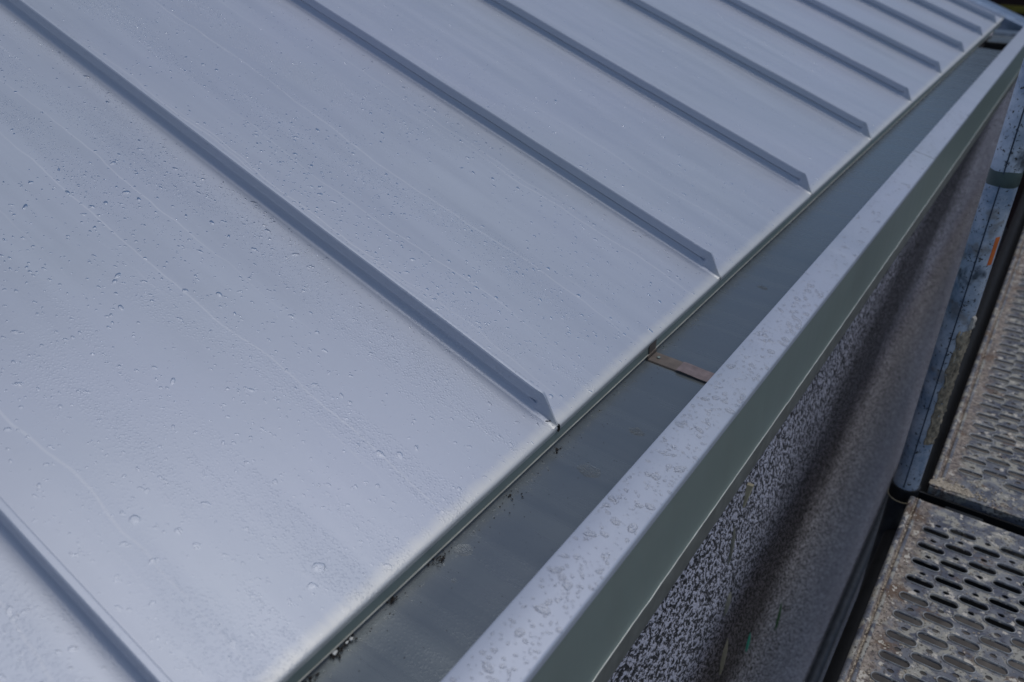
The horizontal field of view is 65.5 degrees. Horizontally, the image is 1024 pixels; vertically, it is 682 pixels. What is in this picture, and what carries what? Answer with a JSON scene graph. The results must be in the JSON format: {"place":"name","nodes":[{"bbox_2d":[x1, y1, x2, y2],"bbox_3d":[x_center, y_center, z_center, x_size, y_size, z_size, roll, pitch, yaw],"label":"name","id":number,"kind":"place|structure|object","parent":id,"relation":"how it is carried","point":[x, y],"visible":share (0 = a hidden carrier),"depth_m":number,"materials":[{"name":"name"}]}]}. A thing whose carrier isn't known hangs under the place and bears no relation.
{"place":"outdoors","nodes":[
{"label":"outdoors","id":0,"kind":"place"},
{"bbox_2d":[929,0,1023,486],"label":"dark building","id":1,"kind":"structure","parent":0,"point":[1016,6],"depth_m":7.83,"materials":[{"name":"brick"}]},
{"label":"ground","id":2,"kind":"structure","parent":0,"visible":0},
{"bbox_2d":[557,33,1016,681],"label":"rendered wall","id":3,"kind":"structure","parent":2,"relation":"on","point":[821,475],"depth_m":2.03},
{"bbox_2d":[0,0,1004,681],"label":"metal roof","id":4,"kind":"structure","parent":3,"relation":"on","point":[842,82],"depth_m":1.07,"materials":[{"name":"grey metal"}]},
{"bbox_2d":[19,4,561,634],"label":"seam drops","id":5,"kind":"object","parent":4,"relation":"on","point":[207,144],"visible":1,"depth_m":1.16,"materials":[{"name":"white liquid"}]},
{"bbox_2d":[0,0,612,610],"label":"roof dew","id":6,"kind":"object","parent":4,"relation":"on","point":[222,184],"visible":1,"depth_m":1.09,"materials":[{"name":"clear liquid"}]},
{"bbox_2d":[0,0,893,681],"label":"roof drops","id":7,"kind":"object","parent":4,"relation":"on","point":[302,256],"visible":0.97,"depth_m":1.08,"materials":[{"name":"clear liquid"}]},
{"bbox_2d":[286,23,1023,681],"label":"box gutter","id":8,"kind":"object","parent":3,"relation":"on","point":[440,621],"visible":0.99,"depth_m":0.95,"materials":[{"name":"grey metal"}]},
{"bbox_2d":[330,645,342,658],"bbox_3d":[-0.156,0.276,0.705,0.014,0.003,0.012,-9,31,-15],"label":"debris clump","id":9,"kind":"object","parent":8,"relation":"in","point":[334,653],"visible":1,"depth_m":0.70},
{"bbox_2d":[343,633,357,646],"bbox_3d":[-0.146,0.269,0.716,0.009,0.003,0.016,19,35,30],"label":"debris clump","id":10,"kind":"object","parent":8,"relation":"in","point":[348,640],"visible":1,"depth_m":0.72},
{"bbox_2d":[386,596,397,603],"bbox_3d":[-0.115,0.246,0.758,0.010,0.002,0.012,19,35,30],"label":"debris clump","id":11,"kind":"object","parent":8,"relation":"in","point":[392,599],"visible":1,"depth_m":0.76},
{"bbox_2d":[427,550,449,566],"bbox_3d":[-0.074,0.219,0.805,0.014,0.002,0.026,10,31,16],"label":"debris clump","id":12,"kind":"object","parent":8,"relation":"in","point":[443,558],"visible":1,"depth_m":0.80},
{"bbox_2d":[339,339,740,671],"bbox_3d":[0.074,0.165,0.911,0.111,0.008,0.939,19,35,30],"label":"gutter grit","id":13,"kind":"object","parent":8,"relation":"in","point":[524,516],"visible":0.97,"depth_m":0.86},
{"bbox_2d":[449,103,968,681],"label":"coping drops","id":14,"kind":"object","parent":8,"relation":"on","point":[545,609],"visible":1,"depth_m":0.82,"materials":[{"name":"clear liquid"}]},
{"bbox_2d":[719,639,727,674],"bbox_3d":[0.401,0.601,1.507,0.003,0.106,0.029,19,35,30],"label":"adhesive smear","id":15,"kind":"object","parent":3,"relation":"attached to","point":[724,655],"visible":1,"depth_m":1.50},
{"bbox_2d":[724,592,731,615],"bbox_3d":[0.375,0.456,1.379,0.003,0.053,0.027,19,35,30],"label":"adhesive smear","id":16,"kind":"object","parent":3,"relation":"attached to","point":[728,602],"visible":1,"depth_m":1.37},
{"bbox_2d":[728,527,734,564],"bbox_3d":[0.349,0.326,1.261,0.003,0.087,0.012,19,35,30],"label":"adhesive smear","id":17,"kind":"object","parent":3,"relation":"attached to","point":[732,546],"visible":1,"depth_m":1.26},
{"bbox_2d":[742,482,753,507],"bbox_3d":[0.365,0.241,1.237,0.014,0.048,0.008,19,35,30],"label":"wall peg","id":18,"kind":"object","parent":3,"relation":"attached to","point":[749,488],"depth_m":1.23,"materials":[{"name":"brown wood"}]},
{"bbox_2d":[745,634,750,651],"bbox_3d":[0.509,0.653,1.716,0.003,0.066,0.019,19,35,30],"label":"paint fleck","id":19,"kind":"object","parent":3,"relation":"attached to","point":[748,643],"visible":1,"depth_m":1.71},
{"bbox_2d":[774,602,781,631],"bbox_3d":[0.681,0.704,2.032,0.003,0.115,0.025,19,35,30],"label":"moss patch","id":20,"kind":"object","parent":3,"relation":"attached to","point":[778,616],"visible":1,"depth_m":2.02,"materials":[{"name":"green plant"}]},
{"bbox_2d":[971,0,1023,30],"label":"verge flashing","id":21,"kind":"object","parent":3,"relation":"attached to","point":[1012,21],"visible":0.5,"depth_m":3.99,"materials":[{"name":"grey metal"}]},
{"bbox_2d":[858,59,1023,593],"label":"scaffold standard","id":22,"kind":"object","parent":2,"relation":"on","point":[1004,177],"visible":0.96,"depth_m":1.43,"materials":[{"name":"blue metal"}]},
{"bbox_2d":[805,227,1006,681],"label":"scaffold ledger","id":23,"kind":"object","parent":22,"relation":"attached to","point":[826,647],"visible":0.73,"depth_m":3.81,"materials":[{"name":"black metal"}]},
{"bbox_2d":[822,192,1023,681],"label":"scaffold ledger","id":24,"kind":"object","parent":22,"relation":"attached to","point":[996,277],"visible":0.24,"depth_m":2.06,"materials":[{"name":"black metal"}]},
{"bbox_2d":[906,485,1023,631],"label":"scaffold brace","id":25,"kind":"object","parent":22,"relation":"attached to","point":[974,604],"depth_m":1.66,"materials":[{"name":"black metal"}]},
{"bbox_2d":[918,491,1023,557],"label":"scaffold transom","id":26,"kind":"object","parent":22,"relation":"attached to","point":[973,514],"visible":0.25,"depth_m":1.61,"materials":[{"name":"black metal"}]},
{"bbox_2d":[837,285,1023,681],"bbox_3d":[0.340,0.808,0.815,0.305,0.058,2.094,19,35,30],"label":"scaffold walkway","id":27,"kind":"structure","parent":26,"relation":"on","point":[988,537],"depth_m":1.38,"materials":[{"name":"metal"}]},
{"bbox_2d":[847,503,1023,681],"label":"sand grains","id":28,"kind":"object","parent":27,"relation":"on","point":[863,640],"visible":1,"depth_m":1.38},
{"bbox_2d":[927,229,1023,526],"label":"scaffold walkway","id":29,"kind":"structure","parent":26,"relation":"on","point":[952,462],"depth_m":1.85,"materials":[{"name":"metal"}]},
{"bbox_2d":[929,476,1023,510],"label":"mortar crumbs","id":30,"kind":"object","parent":29,"relation":"on","point":[947,486],"visible":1,"depth_m":1.64,"materials":[{"name":"beige concrete"}]}
]}

